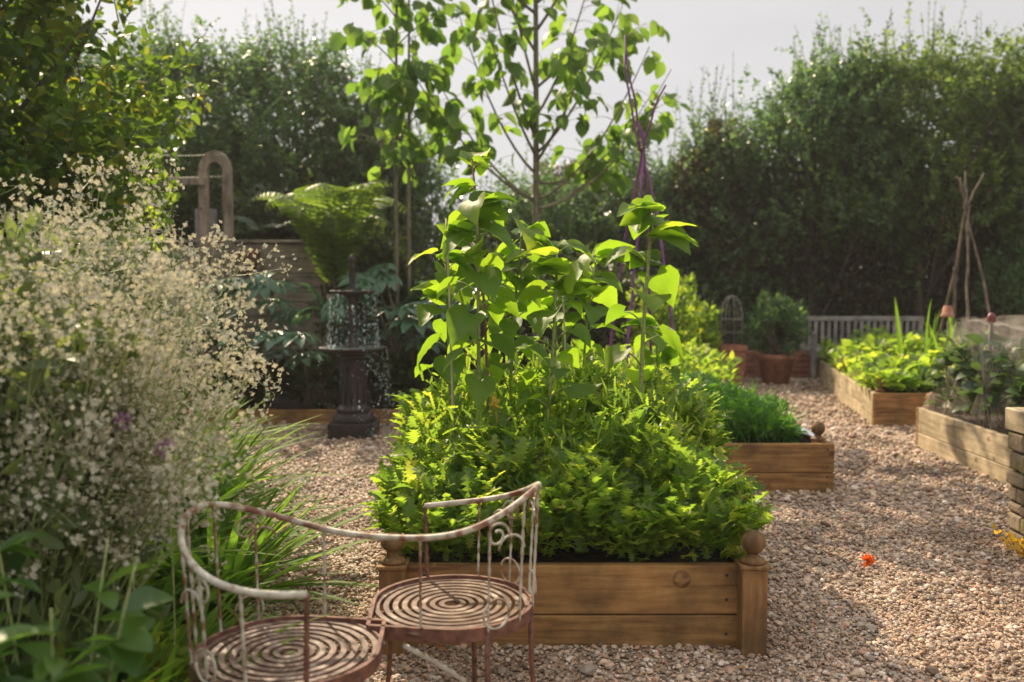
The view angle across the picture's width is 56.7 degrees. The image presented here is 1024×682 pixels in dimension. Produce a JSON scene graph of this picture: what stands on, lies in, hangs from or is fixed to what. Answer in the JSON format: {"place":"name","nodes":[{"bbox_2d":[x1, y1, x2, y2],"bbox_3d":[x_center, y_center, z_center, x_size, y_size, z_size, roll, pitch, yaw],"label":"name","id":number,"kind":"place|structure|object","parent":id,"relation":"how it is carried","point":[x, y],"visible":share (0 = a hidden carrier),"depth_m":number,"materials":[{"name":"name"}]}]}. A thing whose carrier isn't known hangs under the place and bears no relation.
{"place":"outdoors","nodes":[
{"label":"outdoors","id":0,"kind":"place"},
{"bbox_2d":[195,209,217,243],"bbox_3d":[-3.750,-1.355,11.634,0.240,0.520,0.120,0,4,0],"label":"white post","id":1,"kind":"object","parent":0,"point":[213,216],"visible":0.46,"depth_m":11.57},
{"bbox_2d":[234,215,298,243],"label":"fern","id":2,"kind":"object","parent":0,"point":[271,231],"visible":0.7,"depth_m":11.50,"materials":[{"name":"green plant"}]},
{"bbox_2d":[166,394,398,408],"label":"planting soil","id":3,"kind":"structure","parent":0,"point":[278,402],"depth_m":10.25,"materials":[{"name":"soil"}]},
{"bbox_2d":[142,150,236,382],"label":"wooden arch","id":4,"kind":"structure","parent":3,"relation":"on","point":[209,159],"depth_m":10.63,"materials":[{"name":"beige paint"}]},
{"bbox_2d":[133,278,246,407],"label":"palmate shrub","id":5,"kind":"object","parent":3,"relation":"on","point":[232,312],"visible":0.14,"depth_m":9.76,"materials":[{"name":"green plant"}]},
{"bbox_2d":[178,345,287,408],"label":"leafy shrub","id":6,"kind":"object","parent":3,"relation":"on","point":[259,395],"visible":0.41,"depth_m":9.78,"materials":[{"name":"green plant"}]},
{"bbox_2d":[188,277,304,405],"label":"palmate shrub","id":7,"kind":"object","parent":3,"relation":"on","point":[287,314],"visible":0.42,"depth_m":9.95,"materials":[{"name":"green plant"}]},
{"bbox_2d":[236,272,380,408],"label":"palmate shrub","id":8,"kind":"object","parent":3,"relation":"on","point":[283,338],"visible":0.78,"depth_m":9.68,"materials":[{"name":"green plant"}]},
{"bbox_2d":[263,343,376,408],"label":"leafy shrub","id":9,"kind":"object","parent":3,"relation":"on","point":[294,379],"visible":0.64,"depth_m":9.80,"materials":[{"name":"green plant"}]},
{"bbox_2d":[249,179,405,404],"bbox_3d":[-1.969,-0.507,10.199,1.627,2.461,1.524,0,4,0],"label":"tree fern","id":10,"kind":"object","parent":3,"relation":"on","point":[333,238],"visible":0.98,"depth_m":10.02,"materials":[{"name":"green plant"}]},
{"bbox_2d":[322,284,428,402],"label":"palmate shrub","id":11,"kind":"object","parent":3,"relation":"on","point":[371,387],"visible":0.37,"depth_m":10.09,"materials":[{"name":"green plant"}]},
{"bbox_2d":[305,222,450,398],"bbox_3d":[-1.466,-0.347,10.793,1.767,2.058,0.800,0,4,0],"label":"leafy shrub","id":12,"kind":"object","parent":3,"relation":"on","point":[376,252],"visible":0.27,"depth_m":10.61,"materials":[{"name":"green plant"}]},
{"bbox_2d":[329,0,470,404],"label":"sapling","id":13,"kind":"object","parent":3,"relation":"on","point":[393,86],"visible":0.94,"depth_m":9.97,"materials":[{"name":"green plant"}]},
{"bbox_2d":[337,262,480,405],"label":"palmate shrub","id":14,"kind":"object","parent":3,"relation":"on","point":[378,278],"visible":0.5,"depth_m":9.67,"materials":[{"name":"green plant"}]},
{"bbox_2d":[369,347,473,405],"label":"leafy shrub","id":15,"kind":"object","parent":3,"relation":"on","point":[401,372],"visible":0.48,"depth_m":9.71,"materials":[{"name":"green plant"}]},
{"bbox_2d":[416,270,567,376],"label":"leafy shrub","id":16,"kind":"object","parent":3,"relation":"on","point":[527,329],"visible":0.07,"depth_m":10.85,"materials":[{"name":"green plant"}]},
{"bbox_2d":[463,327,537,384],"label":"leafy shrub","id":17,"kind":"object","parent":3,"relation":"on","point":[524,361],"visible":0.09,"depth_m":9.81,"materials":[{"name":"green plant"}]},
{"bbox_2d":[403,0,690,354],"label":"young tree","id":18,"kind":"object","parent":3,"relation":"on","point":[567,63],"visible":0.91,"depth_m":10.16,"materials":[{"name":"green plant"}]},
{"bbox_2d":[180,258,440,393],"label":"terrace","id":19,"kind":"structure","parent":0,"point":[379,341],"depth_m":11.59,"materials":[{"name":"wood"}]},
{"bbox_2d":[0,0,123,221],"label":"hedge tree","id":20,"kind":"object","parent":19,"relation":"on","point":[81,66],"visible":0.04,"depth_m":14.14,"materials":[{"name":"green plant"}]},
{"bbox_2d":[95,156,222,243],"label":"leafy shrub","id":21,"kind":"object","parent":19,"relation":"on","point":[184,213],"visible":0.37,"depth_m":12.33,"materials":[{"name":"green plant"}]},
{"bbox_2d":[82,0,286,243],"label":"hedge tree","id":22,"kind":"object","parent":19,"relation":"on","point":[205,145],"visible":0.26,"depth_m":13.84,"materials":[{"name":"green plant"}]},
{"bbox_2d":[93,123,432,247],"bbox_3d":[-5.715,-2.370,15.409,8.859,2.255,2.452,0,4,0],"label":"hedge","id":23,"kind":"object","parent":19,"relation":"on","point":[419,212],"visible":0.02,"depth_m":15.14,"materials":[{"name":"green plant"}]},
{"bbox_2d":[213,182,351,243],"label":"leafy shrub","id":24,"kind":"object","parent":19,"relation":"on","point":[248,208],"visible":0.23,"depth_m":12.08,"materials":[{"name":"green plant"}]},
{"bbox_2d":[156,0,412,243],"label":"hedge tree","id":25,"kind":"object","parent":19,"relation":"on","point":[260,81],"visible":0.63,"depth_m":13.86,"materials":[{"name":"green plant"}]},
{"bbox_2d":[286,50,459,269],"bbox_3d":[-2.186,-2.700,14.671,2.723,3.694,2.578,0,4,0],"label":"hedge tree","id":26,"kind":"object","parent":19,"relation":"on","point":[347,159],"visible":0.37,"depth_m":14.13,"materials":[{"name":"green plant"}]},
{"bbox_2d":[324,111,480,275],"bbox_3d":[-1.845,-2.077,14.876,3.000,3.704,2.794,0,4,0],"label":"hedge tree","id":27,"kind":"object","parent":19,"relation":"on","point":[422,196],"visible":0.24,"depth_m":14.43,"materials":[{"name":"green plant"}]},
{"bbox_2d":[1,0,1023,276],"label":"sky","id":28,"kind":"structure","parent":0,"point":[710,34],"materials":[{"name":"white"}]},
{"bbox_2d":[182,377,1023,681],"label":"gravel path","id":29,"kind":"structure","parent":0,"point":[722,649],"depth_m":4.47,"materials":[{"name":"gravel"}]},
{"bbox_2d":[0,662,123,681],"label":"broad leaf plant","id":30,"kind":"object","parent":29,"relation":"on","point":[22,669],"visible":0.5,"depth_m":2.19,"materials":[{"name":"plant"}]},
{"bbox_2d":[0,532,173,681],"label":"broad leaf plant","id":31,"kind":"object","parent":29,"relation":"on","point":[127,645],"visible":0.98,"depth_m":2.16,"materials":[{"name":"plant"}]},
{"bbox_2d":[22,624,221,681],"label":"strap leaf clump","id":32,"kind":"object","parent":29,"relation":"on","point":[141,676],"visible":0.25,"depth_m":2.72,"materials":[{"name":"plant"}]},
{"bbox_2d":[113,410,134,589],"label":"pink flower","id":33,"kind":"object","parent":29,"relation":"on","point":[127,418],"visible":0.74,"depth_m":2.78,"materials":[{"name":"green plant"}]},
{"bbox_2d":[152,433,175,681],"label":"pink flower","id":34,"kind":"object","parent":29,"relation":"on","point":[168,443],"visible":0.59,"depth_m":2.85,"materials":[{"name":"green plant"}]},
{"bbox_2d":[0,555,331,681],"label":"strap leaf clump","id":35,"kind":"object","parent":29,"relation":"on","point":[182,637],"visible":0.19,"depth_m":3.00,"materials":[{"name":"plant"}]},
{"bbox_2d":[62,240,330,394],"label":"timber wall","id":36,"kind":"structure","parent":29,"relation":"on","point":[301,297],"depth_m":10.99,"materials":[{"name":"wood"}]},
{"bbox_2d":[237,251,260,276],"bbox_3d":[-3.020,-0.882,10.895,0.260,0.300,0.260,0,4,0],"label":"wall pot","id":37,"kind":"object","parent":36,"relation":"hanging from","point":[251,258],"depth_m":10.82,"materials":[{"name":"ceramic"}]},
{"bbox_2d":[136,475,409,642],"bbox_3d":[-1.291,0.877,4.006,2.063,0.671,1.908,0,4,0],"label":"strap leaf clump","id":38,"kind":"object","parent":29,"relation":"on","point":[245,564],"visible":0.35,"depth_m":3.92,"materials":[{"name":"plant"}]},
{"bbox_2d":[156,409,408,423],"bbox_3d":[-2.062,0.708,10.287,5.075,0.148,1.575,0,4,0],"label":"timber edging","id":39,"kind":"object","parent":29,"relation":"on","point":[290,416],"visible":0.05,"depth_m":9.50,"materials":[{"name":"wood"}]},
{"bbox_2d":[319,254,395,438],"bbox_3d":[-1.428,0.040,8.779,0.719,1.685,0.742,-2,4,-22],"label":"fountain","id":40,"kind":"object","parent":29,"relation":"on","point":[354,417],"visible":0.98,"depth_m":8.69,"materials":[{"name":"stone"}]},
{"bbox_2d":[177,481,541,681],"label":"garden love seat","id":41,"kind":"object","parent":29,"relation":"on","point":[458,621],"visible":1,"depth_m":2.86,"materials":[{"name":"beige paint"}]},
{"bbox_2d":[383,196,494,311],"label":"leafy shrub","id":42,"kind":"object","parent":29,"relation":"on","point":[415,222],"visible":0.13,"depth_m":13.09,"materials":[{"name":"green plant"}]},
{"bbox_2d":[473,242,596,364],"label":"leafy shrub","id":43,"kind":"object","parent":29,"relation":"on","point":[548,276],"visible":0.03,"depth_m":12.98,"materials":[{"name":"green plant"}]},
{"bbox_2d":[376,521,771,656],"bbox_3d":[0.240,0.922,4.733,1.540,0.497,2.085,0,4,0],"label":"raised bed","id":44,"kind":"object","parent":29,"relation":"on","point":[593,595],"visible":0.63,"depth_m":3.80,"materials":[{"name":"wood"}]},
{"bbox_2d":[408,248,485,421],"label":"sunflower plant","id":45,"kind":"object","parent":44,"relation":"on","point":[459,267],"visible":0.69,"depth_m":4.69,"materials":[{"name":"green plant"}]},
{"bbox_2d":[445,218,454,434],"bbox_3d":[-0.287,0.170,4.443,0.046,1.480,0.011,0,4,0],"label":"bamboo cane","id":46,"kind":"object","parent":44,"relation":"on","point":[451,363],"visible":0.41,"depth_m":4.43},
{"bbox_2d":[441,147,510,423],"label":"sunflower plant","id":47,"kind":"object","parent":44,"relation":"on","point":[478,163],"visible":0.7,"depth_m":4.54,"materials":[{"name":"green plant"}]},
{"bbox_2d":[436,190,518,440],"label":"sunflower plant","id":48,"kind":"object","parent":44,"relation":"on","point":[461,320],"visible":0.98,"depth_m":4.32,"materials":[{"name":"green plant"}]},
{"bbox_2d":[473,274,550,400],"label":"sunflower plant","id":49,"kind":"object","parent":44,"relation":"on","point":[522,306],"visible":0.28,"depth_m":5.05,"materials":[{"name":"green plant"}]},
{"bbox_2d":[475,217,554,421],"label":"sunflower plant","id":50,"kind":"object","parent":44,"relation":"on","point":[502,251],"visible":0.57,"depth_m":4.63,"materials":[{"name":"green plant"}]},
{"bbox_2d":[517,261,585,394],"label":"sunflower plant","id":51,"kind":"object","parent":44,"relation":"on","point":[547,301],"visible":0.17,"depth_m":5.23,"materials":[{"name":"green plant"}]},
{"bbox_2d":[505,233,602,453],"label":"sunflower plant","id":52,"kind":"object","parent":44,"relation":"on","point":[567,274],"visible":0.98,"depth_m":4.40,"materials":[{"name":"green plant"}]},
{"bbox_2d":[358,345,778,562],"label":"salad leaves","id":53,"kind":"object","parent":44,"relation":"on","point":[582,496],"visible":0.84,"depth_m":4.01,"materials":[{"name":"green plant"}]},
{"bbox_2d":[408,336,730,501],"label":"feathery herbs","id":54,"kind":"object","parent":44,"relation":"on","point":[519,418],"visible":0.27,"depth_m":4.47,"materials":[{"name":"green plant"}]},
{"bbox_2d":[552,239,634,402],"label":"sunflower plant","id":55,"kind":"object","parent":44,"relation":"on","point":[607,295],"visible":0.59,"depth_m":5.17,"materials":[{"name":"green plant"}]},
{"bbox_2d":[604,195,698,405],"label":"sunflower plant","id":56,"kind":"object","parent":44,"relation":"on","point":[639,218],"visible":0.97,"depth_m":4.49,"materials":[{"name":"green plant"}]},
{"bbox_2d":[621,312,694,396],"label":"sunflower plant","id":57,"kind":"object","parent":44,"relation":"on","point":[668,354],"visible":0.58,"depth_m":5.30,"materials":[{"name":"green plant"}]},
{"bbox_2d":[543,241,655,356],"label":"leafy shrub","id":58,"kind":"object","parent":29,"relation":"on","point":[604,339],"visible":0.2,"depth_m":12.86,"materials":[{"name":"green plant"}]},
{"bbox_2d":[613,272,700,350],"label":"leafy shrub","id":59,"kind":"object","parent":29,"relation":"on","point":[662,311],"visible":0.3,"depth_m":12.07,"materials":[{"name":"green plant"}]},
{"bbox_2d":[601,262,726,343],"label":"leafy shrub","id":60,"kind":"object","parent":29,"relation":"on","point":[704,286],"visible":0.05,"depth_m":13.46,"materials":[{"name":"green plant"}]},
{"bbox_2d":[679,300,723,372],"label":"climbing plant","id":61,"kind":"object","parent":29,"relation":"on","point":[707,331],"visible":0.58,"depth_m":12.59,"materials":[{"name":"green plant"}]},
{"bbox_2d":[716,344,747,385],"bbox_3d":[2.980,0.324,12.904,0.360,0.546,0.360,0,4,0],"label":"tall pot","id":62,"kind":"object","parent":29,"relation":"on","point":[740,350],"visible":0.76,"depth_m":12.74,"materials":[{"name":"ceramic"}]},
{"bbox_2d":[720,295,742,345],"bbox_3d":[2.980,-0.250,12.864,0.310,0.744,0.310,0,4,0],"label":"wire obelisk","id":63,"kind":"object","parent":62,"relation":"on","point":[734,319],"visible":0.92,"depth_m":12.86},
{"bbox_2d":[712,350,824,376],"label":"brick wall","id":64,"kind":"structure","parent":29,"relation":"on","point":[801,365],"depth_m":13.76,"materials":[{"name":"brick"}]},
{"bbox_2d":[715,389,834,491],"bbox_3d":[1.470,0.735,7.543,1.500,0.480,2.053,0,4,0],"label":"raised bed","id":65,"kind":"object","parent":29,"relation":"on","point":[806,463],"visible":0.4,"depth_m":6.53,"materials":[{"name":"wood"}]},
{"bbox_2d":[607,35,679,384],"bbox_3d":[1.025,-0.858,7.559,0.485,3.104,0.982,0,4,-6],"label":"purple stick wigwam","id":66,"kind":"object","parent":65,"relation":"on","point":[642,161],"visible":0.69,"depth_m":7.49,"materials":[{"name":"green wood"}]},
{"bbox_2d":[600,369,807,442],"bbox_3d":[1.448,0.479,7.518,1.439,0.410,1.928,0,4,0],"label":"parsley","id":67,"kind":"object","parent":65,"relation":"on","point":[725,391],"visible":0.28,"depth_m":6.77,"materials":[{"name":"green plant"}]},
{"bbox_2d":[630,377,809,442],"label":"chives","id":68,"kind":"object","parent":65,"relation":"on","point":[754,436],"visible":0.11,"depth_m":6.77,"materials":[{"name":"green plant"}]},
{"bbox_2d":[757,352,794,384],"bbox_3d":[3.620,0.382,13.008,0.500,0.416,0.500,0,4,0],"label":"terracotta pot","id":69,"kind":"object","parent":29,"relation":"on","point":[776,369],"visible":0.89,"depth_m":12.84,"materials":[{"name":"ceramic"}]},
{"bbox_2d":[739,288,812,357],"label":"potted bush","id":70,"kind":"object","parent":69,"relation":"on","point":[771,308],"visible":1,"depth_m":12.87,"materials":[{"name":"green plant"}]},
{"bbox_2d":[799,316,925,379],"bbox_3d":[5.150,0.099,13.715,1.840,0.890,0.610,0,4,0],"label":"garden bench","id":71,"kind":"object","parent":29,"relation":"on","point":[811,347],"visible":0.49,"depth_m":13.94,"materials":[{"name":"wood"}]},
{"bbox_2d":[819,359,969,425],"bbox_3d":[4.665,0.486,11.171,1.533,0.470,3.899,1,4,10],"label":"raised bed","id":72,"kind":"object","parent":29,"relation":"on","point":[881,404],"visible":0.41,"depth_m":9.48,"materials":[{"name":"wood"}]},
{"bbox_2d":[816,324,999,397],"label":"bean leaves","id":73,"kind":"object","parent":72,"relation":"on","point":[868,358],"visible":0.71,"depth_m":10.68,"materials":[{"name":"green plant"}]},
{"bbox_2d":[895,299,988,358],"bbox_3d":[4.664,0.017,10.329,0.724,0.983,0.873,0,4,0],"label":"tall leek","id":74,"kind":"object","parent":72,"relation":"on","point":[932,344],"visible":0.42,"depth_m":10.54,"materials":[{"name":"green plant"}]},
{"bbox_2d":[936,171,994,349],"bbox_3d":[4.975,-0.678,10.379,0.483,2.358,1.031,0,4,0],"label":"hazel stick wigwam","id":75,"kind":"object","parent":72,"relation":"on","point":[966,205],"visible":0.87,"depth_m":10.31,"materials":[{"name":"brown wood"}]},
{"bbox_2d":[915,392,1014,485],"bbox_3d":[4.310,0.759,7.120,1.580,0.490,2.300,0,4,0],"label":"raised bed","id":76,"kind":"object","parent":29,"relation":"on","point":[964,439],"visible":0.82,"depth_m":7.48,"materials":[{"name":"wood"}]},
{"bbox_2d":[923,328,1023,426],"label":"brassicas","id":77,"kind":"object","parent":76,"relation":"on","point":[1007,389],"visible":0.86,"depth_m":7.47,"materials":[{"name":"green plant"}]},
{"bbox_2d":[985,312,995,428],"bbox_3d":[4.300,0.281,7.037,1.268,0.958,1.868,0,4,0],"label":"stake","id":78,"kind":"object","parent":76,"relation":"on","point":[991,318],"visible":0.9,"depth_m":7.36,"materials":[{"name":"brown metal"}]},
{"bbox_2d":[976,342,1009,426],"bbox_3d":[4.277,0.262,7.035,1.559,0.836,2.273,0,4,0],"label":"garden net","id":79,"kind":"object","parent":78,"relation":"on","point":[986,391],"visible":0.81,"depth_m":7.08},
{"bbox_2d":[970,232,1023,348],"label":"leafy shrub","id":80,"kind":"object","parent":29,"relation":"on","point":[1017,276],"visible":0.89,"depth_m":13.98,"materials":[{"name":"green plant"}]},
{"bbox_2d":[992,523,1023,556],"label":"yellow weed","id":81,"kind":"object","parent":29,"relation":"on","point":[1012,539],"visible":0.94,"depth_m":5.06,"materials":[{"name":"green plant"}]},
{"bbox_2d":[1005,407,1023,545],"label":"stone planter","id":82,"kind":"object","parent":29,"relation":"on","point":[1014,419],"visible":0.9,"depth_m":5.19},
{"bbox_2d":[569,336,742,384],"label":"mixed greens","id":83,"kind":"object","parent":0,"point":[703,360],"visible":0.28,"depth_m":9.66,"materials":[{"name":"green plant"}]},
{"bbox_2d":[907,23,1023,264],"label":"hedge tree","id":84,"kind":"object","parent":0,"point":[1006,92],"visible":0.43,"depth_m":14.37,"materials":[{"name":"green plant"}]},
{"label":"border soil","id":85,"kind":"structure","parent":0,"visible":0},
{"bbox_2d":[0,520,52,624],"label":"broad leaf plant","id":86,"kind":"object","parent":85,"relation":"on","point":[15,561],"visible":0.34,"depth_m":2.59,"materials":[{"name":"plant"}]},
{"bbox_2d":[0,0,75,256],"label":"broadleaf tree","id":87,"kind":"object","parent":85,"relation":"on","point":[3,156],"visible":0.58,"depth_m":6.38,"materials":[{"name":"green plant"}]},
{"bbox_2d":[0,76,179,323],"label":"tall shrub","id":88,"kind":"object","parent":85,"relation":"on","point":[174,199],"visible":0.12,"depth_m":7.29,"materials":[{"name":"green plant"}]},
{"bbox_2d":[32,493,171,644],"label":"border plant","id":89,"kind":"object","parent":85,"relation":"on","point":[155,573],"visible":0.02,"depth_m":3.40,"materials":[{"name":"green plant"}]},
{"bbox_2d":[0,153,211,620],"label":"white flowering plant","id":90,"kind":"object","parent":85,"relation":"on","point":[29,222],"visible":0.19,"depth_m":3.03,"materials":[{"name":"beige plant"}]},
{"bbox_2d":[0,0,219,258],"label":"broadleaf tree","id":91,"kind":"object","parent":85,"relation":"on","point":[38,69],"visible":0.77,"depth_m":6.80,"materials":[{"name":"green plant"}]},
{"bbox_2d":[53,620,203,681],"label":"border plant","id":92,"kind":"object","parent":85,"relation":"on","point":[163,657],"visible":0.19,"depth_m":2.88,"materials":[{"name":"green plant"}]},
{"bbox_2d":[0,148,301,579],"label":"white flowering plant","id":93,"kind":"object","parent":85,"relation":"on","point":[117,257],"visible":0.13,"depth_m":3.88,"materials":[{"name":"beige plant"}]},
{"bbox_2d":[0,165,304,676],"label":"white flowering plant","id":94,"kind":"object","parent":85,"relation":"on","point":[61,521],"visible":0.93,"depth_m":2.71,"materials":[{"name":"beige plant"}]},
{"bbox_2d":[84,553,292,681],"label":"strap leaf clump","id":95,"kind":"object","parent":85,"relation":"on","point":[180,609],"visible":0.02,"depth_m":3.46,"materials":[{"name":"plant"}]},
{"bbox_2d":[75,442,354,615],"bbox_3d":[-1.806,0.813,3.968,2.289,0.805,2.475,-1,4,-16],"label":"strap leaf clump","id":96,"kind":"object","parent":85,"relation":"on","point":[199,517],"visible":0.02,"depth_m":4.10,"materials":[{"name":"plant"}]},
{"bbox_2d":[158,384,322,471],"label":"strap leaf clump","id":97,"kind":"object","parent":85,"relation":"on","point":[199,412],"visible":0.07,"depth_m":7.03,"materials":[{"name":"plant"}]},
{"bbox_2d":[145,391,351,517],"bbox_3d":[-2.039,0.728,5.658,2.098,0.738,2.269,-2,4,-25],"label":"strap leaf clump","id":98,"kind":"object","parent":85,"relation":"on","point":[238,434],"visible":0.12,"depth_m":5.75,"materials":[{"name":"plant"}]},
{"bbox_2d":[148,421,368,577],"bbox_3d":[-1.727,0.795,4.696,2.098,0.738,2.269,3,5,33],"label":"strap leaf clump","id":99,"kind":"object","parent":85,"relation":"on","point":[237,485],"visible":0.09,"depth_m":4.86,"materials":[{"name":"plant"}]},
{"label":"back border soil","id":100,"kind":"structure","parent":0,"visible":0},
{"bbox_2d":[450,139,644,350],"bbox_3d":[0.402,-1.449,15.726,3.528,3.861,2.968,0,4,0],"label":"hedge tree","id":101,"kind":"object","parent":100,"relation":"on","point":[520,206],"visible":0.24,"depth_m":15.14,"materials":[{"name":"green plant"}]},
{"bbox_2d":[461,184,658,349],"bbox_3d":[0.865,-1.140,16.727,3.994,3.196,2.620,0,4,0],"label":"hedge","id":102,"kind":"object","parent":100,"relation":"on","point":[552,238],"depth_m":16.41,"materials":[{"name":"green plant"}]},
{"bbox_2d":[547,127,738,351],"bbox_3d":[2.004,-1.607,15.784,3.471,4.116,2.897,0,4,0],"label":"hedge tree","id":103,"kind":"object","parent":100,"relation":"on","point":[608,203],"visible":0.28,"depth_m":15.24,"materials":[{"name":"green plant"}]},
{"bbox_2d":[662,269,744,343],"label":"leafy shrub","id":104,"kind":"object","parent":100,"relation":"on","point":[702,278],"visible":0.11,"depth_m":14.90,"materials":[{"name":"green plant"}]},
{"bbox_2d":[637,63,823,346],"bbox_3d":[3.225,-2.085,15.373,3.271,5.084,3.030,0,4,0],"label":"hedge tree","id":105,"kind":"object","parent":100,"relation":"on","point":[686,148],"visible":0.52,"depth_m":14.97,"materials":[{"name":"green plant"}]},
{"bbox_2d":[539,112,1023,349],"bbox_3d":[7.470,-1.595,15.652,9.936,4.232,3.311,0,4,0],"label":"hedge","id":106,"kind":"object","parent":100,"relation":"on","point":[844,302],"visible":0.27,"depth_m":15.23,"materials":[{"name":"green plant"}]},
{"bbox_2d":[708,14,952,341],"bbox_3d":[5.016,-2.389,15.232,3.625,5.712,3.341,0,4,0],"label":"hedge tree","id":107,"kind":"object","parent":100,"relation":"on","point":[819,115],"visible":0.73,"depth_m":14.51,"materials":[{"name":"green plant"}]},
{"bbox_2d":[781,0,1023,334],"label":"hedge tree","id":108,"kind":"object","parent":100,"relation":"on","point":[940,75],"visible":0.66,"depth_m":14.35,"materials":[{"name":"green plant"}]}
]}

